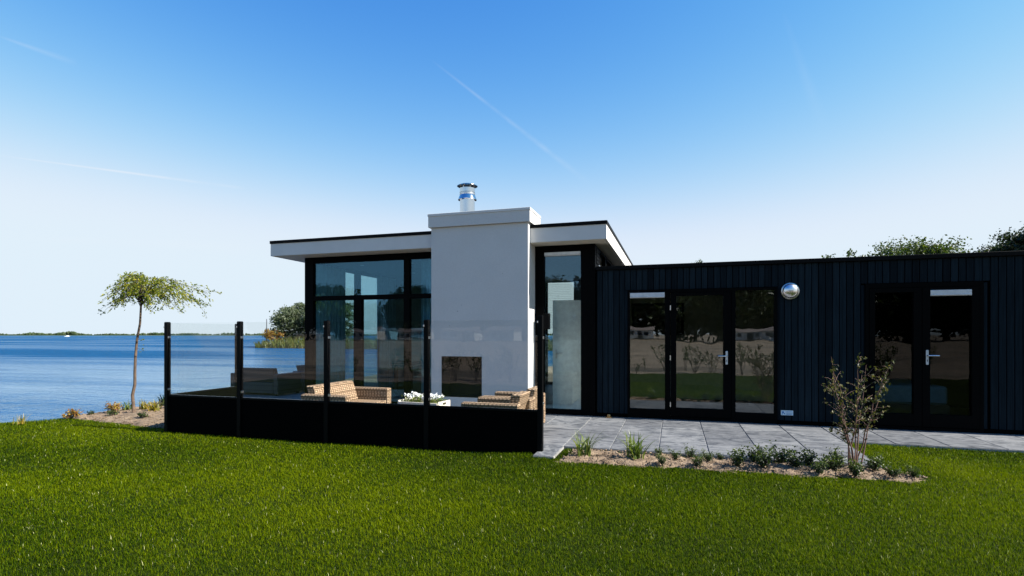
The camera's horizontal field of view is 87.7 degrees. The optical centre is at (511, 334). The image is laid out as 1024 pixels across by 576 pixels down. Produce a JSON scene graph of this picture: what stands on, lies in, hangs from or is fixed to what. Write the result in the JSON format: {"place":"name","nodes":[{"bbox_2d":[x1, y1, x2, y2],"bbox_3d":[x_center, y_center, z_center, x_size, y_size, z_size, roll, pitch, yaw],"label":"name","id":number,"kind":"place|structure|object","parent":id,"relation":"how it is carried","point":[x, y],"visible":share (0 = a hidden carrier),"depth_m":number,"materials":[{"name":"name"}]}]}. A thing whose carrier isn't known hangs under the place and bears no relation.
{"place":"outdoors","nodes":[
{"label":"outdoors","id":0,"kind":"place"},
{"bbox_2d":[118,401,131,410],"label":"bank grass","id":1,"kind":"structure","parent":0,"point":[127,406],"depth_m":9.94,"materials":[{"name":"green plant"}]},
{"bbox_2d":[138,399,152,409],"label":"bank grass","id":2,"kind":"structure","parent":0,"point":[142,407],"depth_m":9.83,"materials":[{"name":"yellow plant"}]},
{"bbox_2d":[144,401,163,411],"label":"bank grass","id":3,"kind":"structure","parent":0,"point":[154,408],"depth_m":9.63,"materials":[{"name":"yellow plant"}]},
{"bbox_2d":[151,391,172,405],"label":"bank grass","id":4,"kind":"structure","parent":0,"point":[160,399],"depth_m":10.59,"materials":[{"name":"green plant"}]},
{"bbox_2d":[0,336,552,422],"bbox_3d":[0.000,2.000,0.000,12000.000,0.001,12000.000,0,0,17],"label":"water","id":5,"kind":"structure","parent":0,"point":[47,377],"depth_m":32.75,"materials":[{"name":"blue liquid"}]},
{"bbox_2d":[262,344,552,350],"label":"peninsula","id":6,"kind":"object","parent":5,"relation":"in","point":[348,348],"visible":0.02,"depth_m":78.14},
{"bbox_2d":[261,328,285,341],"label":"reed shrub","id":7,"kind":"object","parent":6,"relation":"on","point":[269,334],"visible":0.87,"depth_m":84.39,"materials":[{"name":"yellow plant"}]},
{"bbox_2d":[269,304,304,341],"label":"willow bush","id":8,"kind":"object","parent":6,"relation":"on","point":[285,317],"visible":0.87,"depth_m":86.58,"materials":[{"name":"green plant"}]},
{"bbox_2d":[292,302,304,336],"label":"willow bush","id":9,"kind":"object","parent":6,"relation":"on","point":[300,305],"visible":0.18,"depth_m":88.98,"materials":[{"name":"green plant"}]},
{"bbox_2d":[297,306,348,332],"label":"willow bush","id":10,"kind":"object","parent":6,"relation":"on","point":[303,312],"depth_m":85.83,"materials":[{"name":"green plant"}]},
{"bbox_2d":[345,302,353,337],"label":"willow bush","id":11,"kind":"object","parent":6,"relation":"on","point":[349,307],"visible":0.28,"depth_m":85.24,"materials":[{"name":"green plant"}]},
{"bbox_2d":[254,335,552,350],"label":"reeds","id":12,"kind":"object","parent":6,"relation":"on","point":[288,343],"visible":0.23,"depth_m":78.98,"materials":[{"name":"green plant"}]},
{"bbox_2d":[0,335,552,335],"bbox_3d":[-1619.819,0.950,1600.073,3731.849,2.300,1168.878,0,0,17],"label":"shore","id":13,"kind":"structure","parent":0,"point":[150,335],"depth_m":1501.52,"materials":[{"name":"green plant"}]},
{"bbox_2d":[0,331,552,334],"bbox_3d":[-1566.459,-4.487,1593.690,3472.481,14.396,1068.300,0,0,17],"label":"woodland","id":14,"kind":"object","parent":13,"relation":"on","point":[76,333],"visible":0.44,"depth_m":1545.08,"materials":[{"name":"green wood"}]},
{"bbox_2d":[398,391,449,405],"bbox_3d":[-1.298,0.971,7.867,0.692,0.256,0.373,0,0,23],"label":"flower tray","id":15,"kind":"object","parent":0,"point":[419,400],"visible":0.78,"depth_m":7.80,"materials":[{"name":"white plant"}]},
{"bbox_2d":[345,366,552,386],"bbox_3d":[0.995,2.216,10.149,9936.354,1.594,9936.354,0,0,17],"label":"ground","id":16,"kind":"structure","parent":0,"point":[370,381],"depth_m":18.02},
{"bbox_2d":[270,183,632,415],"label":"pavilion","id":17,"kind":"structure","parent":16,"relation":"on","point":[493,271],"depth_m":9.48,"materials":[{"name":"white paint"}]},
{"bbox_2d":[316,264,345,384],"bbox_3d":[-3.900,-0.055,11.486,0.106,2.810,1.020,0,0,17],"label":"curtain","id":18,"kind":"object","parent":17,"relation":"hanging from","point":[330,281],"visible":0.77,"depth_m":11.50,"materials":[{"name":"grey fabric"}]},
{"bbox_2d":[318,264,379,294],"bbox_3d":[-3.755,-0.089,12.367,0.100,2.978,2.820,0,0,17],"label":"window frame","id":19,"kind":"structure","parent":17,"relation":"in","point":[357,274],"depth_m":12.61,"materials":[{"name":"black metal"}]},
{"bbox_2d":[305,252,430,403],"bbox_3d":[-2.769,-0.089,10.539,3.070,2.978,0.094,0,0,17],"label":"window frame","id":20,"kind":"structure","parent":17,"relation":"in","point":[311,298],"depth_m":10.59,"materials":[{"name":"black metal"}]},
{"bbox_2d":[377,276,395,387],"bbox_3d":[-3.177,-0.055,13.555,0.106,2.810,0.850,0,0,17],"label":"curtain","id":21,"kind":"object","parent":17,"relation":"hanging from","point":[386,333],"visible":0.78,"depth_m":13.50,"materials":[{"name":"grey fabric"}]},
{"bbox_2d":[390,362,420,395],"bbox_3d":[-1.718,1.018,12.228,1.900,0.740,0.900,0,0,17],"label":"dining table","id":22,"kind":"object","parent":17,"relation":"on","point":[396,375],"visible":0.31,"depth_m":12.10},
{"bbox_2d":[421,260,430,397],"bbox_3d":[-1.541,-0.055,10.401,0.500,2.810,0.103,0,0,17],"label":"curtain","id":23,"kind":"object","parent":17,"relation":"hanging from","point":[426,287],"visible":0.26,"depth_m":10.44,"materials":[{"name":"grey fabric"}]},
{"bbox_2d":[543,313,549,328],"bbox_3d":[0.613,-0.240,9.409,0.110,0.280,0.111,0,0,17],"label":"wall lamp","id":24,"kind":"object","parent":17,"relation":"attached to","point":[546,320],"visible":0.89,"depth_m":9.36,"materials":[{"name":"black metal"}]},
{"bbox_2d":[545,281,573,322],"bbox_3d":[1.289,-0.841,14.692,0.820,1.288,0.287,0,0,17],"label":"window blind","id":25,"kind":"object","parent":17,"relation":"attached to","point":[557,291],"depth_m":14.69,"materials":[{"name":"white"}]},
{"bbox_2d":[546,281,574,384],"bbox_3d":[1.363,-0.089,14.919,0.830,2.978,0.100,0,0,17],"label":"window frame","id":26,"kind":"structure","parent":17,"relation":"in","point":[550,383],"depth_m":14.98,"materials":[{"name":"black metal"}]},
{"bbox_2d":[535,244,595,415],"bbox_3d":[0.935,-0.089,9.405,1.071,2.978,0.110,0,0,17],"label":"window frame","id":27,"kind":"structure","parent":17,"relation":"in","point":[587,252],"depth_m":9.27,"materials":[{"name":"black metal"}]},
{"bbox_2d":[553,300,580,408],"bbox_3d":[1.146,0.378,9.700,0.830,2.020,0.092,0,0,17],"label":"interior door","id":28,"kind":"structure","parent":17,"relation":"in","point":[566,354],"depth_m":9.75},
{"bbox_2d":[553,300,580,408],"bbox_3d":[1.153,0.378,9.725,0.830,2.020,0.040,0,0,17],"label":"door leaf","id":29,"kind":"structure","parent":28,"relation":"in","point":[566,313],"depth_m":9.75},
{"bbox_2d":[595,251,1023,434],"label":"annex","id":30,"kind":"object","parent":16,"relation":"on","point":[752,344],"visible":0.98,"depth_m":8.44,"materials":[{"name":"black wood"}]},
{"bbox_2d":[632,303,683,334],"bbox_3d":[3.206,-0.350,11.750,1.100,0.700,0.030,0,0,17],"label":"wall picture","id":31,"kind":"object","parent":30,"relation":"attached to","point":[648,318],"depth_m":11.78},
{"bbox_2d":[670,292,730,418],"bbox_3d":[3.065,0.325,8.697,0.939,2.038,0.145,0,0,17],"label":"door","id":32,"kind":"structure","parent":30,"relation":"in","point":[725,412],"depth_m":8.63,"materials":[{"name":"black metal"}]},
{"bbox_2d":[781,410,792,415],"bbox_3d":[4.298,1.218,8.335,0.174,0.076,0.006,0,0,17],"label":"sign plate","id":33,"kind":"object","parent":30,"relation":"attached to","point":[785,412],"visible":1,"depth_m":8.34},
{"bbox_2d":[781,283,798,298],"bbox_3d":[4.322,-0.683,8.273,0.261,0.261,0.100,0,0,17],"label":"bulkhead lamp","id":34,"kind":"object","parent":30,"relation":"attached to","point":[789,290],"visible":1,"depth_m":8.26,"materials":[{"name":"metal"}]},
{"bbox_2d":[869,287,921,426],"bbox_3d":[5.690,0.324,7.934,0.664,2.040,0.079,0,0,17],"label":"door","id":35,"kind":"structure","parent":30,"relation":"in","point":[914,419],"depth_m":7.85,"materials":[{"name":"black metal"}]},
{"bbox_2d":[922,286,979,428],"bbox_3d":[6.334,0.324,7.703,0.692,2.040,0.145,0,0,17],"label":"door","id":36,"kind":"structure","parent":30,"relation":"in","point":[971,421],"depth_m":7.68,"materials":[{"name":"black metal"}]},
{"bbox_2d":[821,248,862,257],"bbox_3d":[19.705,-1.835,32.191,3.546,6.689,3.518,0,0,-19],"label":"broadleaf tree","id":37,"kind":"object","parent":16,"relation":"on","point":[848,253],"visible":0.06,"depth_m":31.65,"materials":[{"name":"green plant"}]},
{"bbox_2d":[861,234,987,256],"bbox_3d":[22.743,-2.051,29.945,7.097,7.107,6.671,0,0,-6],"label":"broadleaf tree","id":38,"kind":"object","parent":16,"relation":"on","point":[923,248],"visible":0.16,"depth_m":28.78,"materials":[{"name":"green plant"}]},
{"bbox_2d":[969,221,1023,252],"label":"broadleaf tree","id":39,"kind":"object","parent":16,"relation":"on","point":[1014,242],"visible":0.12,"depth_m":26.90,"materials":[{"name":"green plant"}]},
{"bbox_2d":[0,418,1023,575],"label":"lawn","id":40,"kind":"structure","parent":0,"point":[518,537],"depth_m":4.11,"materials":[{"name":"green plant"}]},
{"bbox_2d":[12,414,29,424],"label":"bank grass","id":41,"kind":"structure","parent":40,"relation":"on","point":[22,420],"depth_m":8.74,"materials":[{"name":"yellow plant"}]},
{"bbox_2d":[73,405,163,428],"bbox_3d":[-6.603,1.658,9.721,3.550,0.614,2.200,0,0,17],"label":"soil bed","id":42,"kind":"object","parent":40,"relation":"on","point":[140,420],"visible":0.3,"depth_m":9.16,"materials":[{"name":"beige soil"}]},
{"bbox_2d":[61,408,82,417],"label":"bank shrub","id":43,"kind":"object","parent":42,"relation":"on","point":[73,412],"visible":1,"depth_m":9.28,"materials":[{"name":"yellow plant"}]},
{"bbox_2d":[104,401,122,411],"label":"bank shrub","id":44,"kind":"object","parent":42,"relation":"on","point":[116,406],"visible":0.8,"depth_m":9.73,"materials":[{"name":"yellow plant"}]},
{"bbox_2d":[107,409,119,415],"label":"bank shrub","id":45,"kind":"object","parent":42,"relation":"on","point":[111,412],"visible":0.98,"depth_m":9.33,"materials":[{"name":"green plant"}]},
{"bbox_2d":[137,411,147,417],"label":"bank shrub","id":46,"kind":"object","parent":42,"relation":"on","point":[141,415],"visible":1,"depth_m":9.07,"materials":[{"name":"green plant"}]},
{"bbox_2d":[97,271,221,412],"bbox_3d":[-6.095,0.141,9.426,1.962,2.519,1.740,0,0,35],"label":"weeping tree","id":47,"kind":"object","parent":42,"relation":"on","point":[138,288],"visible":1,"depth_m":9.39,"materials":[{"name":"green plant"}]},
{"bbox_2d":[163,315,543,453],"bbox_3d":[-2.257,0.641,7.936,5.932,1.758,1.432,0,0,17],"label":"glass screen","id":48,"kind":"object","parent":40,"relation":"on","point":[229,411],"visible":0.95,"depth_m":7.18,"materials":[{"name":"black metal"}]},
{"bbox_2d":[555,447,927,482],"bbox_3d":[2.414,1.437,5.809,3.900,0.104,0.900,0,0,17],"label":"soil bed","id":49,"kind":"object","parent":40,"relation":"on","point":[716,467],"visible":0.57,"depth_m":5.80,"materials":[{"name":"beige soil"}]},
{"bbox_2d":[561,430,608,456],"bbox_3d":[0.880,1.244,6.182,0.610,0.351,0.673,0,0,17],"label":"strap leaf plant","id":50,"kind":"object","parent":49,"relation":"on","point":[586,448],"visible":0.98,"depth_m":6.22,"materials":[{"name":"green plant"}]},
{"bbox_2d":[617,431,656,459],"bbox_3d":[1.437,1.247,6.138,0.570,0.352,0.663,0,0,17],"label":"strap leaf plant","id":51,"kind":"object","parent":49,"relation":"on","point":[634,450],"visible":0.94,"depth_m":6.09,"materials":[{"name":"green plant"}]},
{"bbox_2d":[654,447,661,454],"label":"bedding shrub","id":52,"kind":"object","parent":49,"relation":"on","point":[657,451],"visible":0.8,"depth_m":6.24,"materials":[{"name":"green plant"}]},
{"bbox_2d":[655,452,668,464],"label":"bedding shrub","id":53,"kind":"object","parent":49,"relation":"on","point":[661,460],"visible":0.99,"depth_m":5.83,"materials":[{"name":"green plant"}]},
{"bbox_2d":[666,445,681,459],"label":"bedding shrub","id":54,"kind":"object","parent":49,"relation":"on","point":[674,455],"visible":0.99,"depth_m":6.06,"materials":[{"name":"green plant"}]},
{"bbox_2d":[682,443,698,456],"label":"bedding shrub","id":55,"kind":"object","parent":49,"relation":"on","point":[691,453],"visible":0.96,"depth_m":6.18,"materials":[{"name":"green plant"}]},
{"bbox_2d":[689,452,705,466],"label":"bedding shrub","id":56,"kind":"object","parent":49,"relation":"on","point":[697,461],"visible":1,"depth_m":5.75,"materials":[{"name":"green plant"}]},
{"bbox_2d":[700,449,713,461],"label":"bedding shrub","id":57,"kind":"object","parent":49,"relation":"on","point":[708,458],"visible":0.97,"depth_m":5.97,"materials":[{"name":"green plant"}]},
{"bbox_2d":[714,451,723,459],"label":"bedding shrub","id":58,"kind":"object","parent":49,"relation":"on","point":[720,456],"visible":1,"depth_m":6.09,"materials":[{"name":"green plant"}]},
{"bbox_2d":[722,445,750,467],"bbox_3d":[2.431,1.309,5.736,0.225,0.270,0.262,0,0,-13],"label":"bedding shrub","id":59,"kind":"object","parent":49,"relation":"on","point":[738,458],"visible":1,"depth_m":5.71,"materials":[{"name":"green plant"}]},
{"bbox_2d":[742,442,766,461],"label":"bedding shrub","id":60,"kind":"object","parent":49,"relation":"on","point":[754,453],"visible":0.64,"depth_m":5.98,"materials":[{"name":"green plant"}]},
{"bbox_2d":[750,445,777,467],"bbox_3d":[2.687,1.295,5.703,0.252,0.289,0.294,0,0,0],"label":"bedding shrub","id":61,"kind":"object","parent":49,"relation":"on","point":[763,460],"visible":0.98,"depth_m":5.68,"materials":[{"name":"green plant"}]},
{"bbox_2d":[768,440,788,462],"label":"bedding shrub","id":62,"kind":"object","parent":49,"relation":"on","point":[782,457],"visible":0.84,"depth_m":5.92,"materials":[{"name":"green plant"}]},
{"bbox_2d":[784,444,810,467],"bbox_3d":[3.041,1.306,5.697,0.271,0.279,0.233,0,0,20],"label":"bedding shrub","id":63,"kind":"object","parent":49,"relation":"on","point":[793,460],"visible":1,"depth_m":5.68,"materials":[{"name":"green plant"}]},
{"bbox_2d":[801,449,817,465],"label":"bedding shrub","id":64,"kind":"object","parent":49,"relation":"on","point":[810,460],"visible":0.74,"depth_m":5.80,"materials":[{"name":"green plant"}]},
{"bbox_2d":[808,456,831,474],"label":"bedding shrub","id":65,"kind":"object","parent":49,"relation":"on","point":[819,468],"visible":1,"depth_m":5.44,"materials":[{"name":"green plant"}]},
{"bbox_2d":[816,450,846,470],"bbox_3d":[3.355,1.323,5.583,0.281,0.266,0.220,0,0,37],"label":"bedding shrub","id":66,"kind":"object","parent":49,"relation":"on","point":[834,464],"visible":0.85,"depth_m":5.57,"materials":[{"name":"green plant"}]},
{"bbox_2d":[826,444,847,463],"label":"bedding shrub","id":67,"kind":"object","parent":49,"relation":"on","point":[837,454],"visible":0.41,"depth_m":5.76,"materials":[{"name":"green plant"}]},
{"bbox_2d":[845,454,865,476],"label":"bedding shrub","id":68,"kind":"object","parent":49,"relation":"on","point":[855,470],"visible":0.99,"depth_m":5.37,"materials":[{"name":"green plant"}]},
{"bbox_2d":[822,352,894,467],"bbox_3d":[3.611,0.805,5.561,0.657,1.276,0.843,0,0,28],"label":"bronze shrub","id":69,"kind":"object","parent":49,"relation":"on","point":[843,418],"visible":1,"depth_m":5.59,"materials":[{"name":"red plant"}]},
{"bbox_2d":[862,451,887,470],"bbox_3d":[3.787,1.314,5.577,0.213,0.244,0.248,0,0,17],"label":"bedding shrub","id":70,"kind":"object","parent":49,"relation":"on","point":[872,464],"visible":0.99,"depth_m":5.56,"materials":[{"name":"green plant"}]},
{"bbox_2d":[881,461,903,477],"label":"bedding shrub","id":71,"kind":"object","parent":49,"relation":"on","point":[892,472],"visible":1,"depth_m":5.31,"materials":[{"name":"green plant"}]},
{"bbox_2d":[904,463,920,477],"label":"bedding shrub","id":72,"kind":"object","parent":49,"relation":"on","point":[914,473],"visible":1,"depth_m":5.31,"materials":[{"name":"green plant"}]},
{"bbox_2d":[0,0,1023,334],"label":"sky","id":73,"kind":"structure","parent":0,"point":[178,140],"materials":[{"name":"blue"}]},
{"bbox_2d":[151,391,1023,467],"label":"paving","id":74,"kind":"structure","parent":0,"point":[675,436],"depth_m":7.29,"materials":[{"name":"grey stone"}]},
{"bbox_2d":[231,367,300,395],"bbox_3d":[-5.896,1.085,12.787,1.360,0.630,0.801,0,0,17],"label":"wicker loveseat","id":75,"kind":"object","parent":74,"relation":"on","point":[266,380],"visible":0.77,"depth_m":12.42,"materials":[{"name":"black wicker"}]},
{"bbox_2d":[293,365,304,390],"bbox_3d":[-4.917,1.080,13.567,0.801,0.640,1.000,0,0,17],"label":"wicker armchair","id":76,"kind":"object","parent":74,"relation":"on","point":[301,368],"visible":0.06,"depth_m":13.12,"materials":[{"name":"beige wicker"}]},
{"bbox_2d":[301,380,390,402],"bbox_3d":[-2.634,1.093,8.598,0.801,0.615,1.320,0,0,17],"label":"wicker loveseat","id":77,"kind":"object","parent":74,"relation":"on","point":[346,391],"visible":0.34,"depth_m":8.90,"materials":[{"name":"beige wicker"}]},
{"bbox_2d":[461,391,532,408],"bbox_3d":[-0.192,1.093,7.343,0.801,0.615,0.750,0,0,17],"label":"wicker armchair","id":78,"kind":"object","parent":74,"relation":"on","point":[521,400],"visible":0.2,"depth_m":7.10,"materials":[{"name":"beige wicker"}]},
{"bbox_2d":[482,386,544,422],"bbox_3d":[0.032,1.093,8.080,0.801,0.615,0.750,0,0,17],"label":"wicker armchair","id":79,"kind":"object","parent":74,"relation":"on","point":[533,393],"visible":0.24,"depth_m":7.96,"materials":[{"name":"beige wicker"}]},
{"bbox_2d":[875,378,949,414],"bbox_3d":[6.369,1.088,9.038,1.070,0.600,1.700,0,0,17],"label":"bed","id":80,"kind":"object","parent":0,"point":[897,397],"visible":0.34,"depth_m":8.27,"materials":[{"name":"fabric"}]}
]}

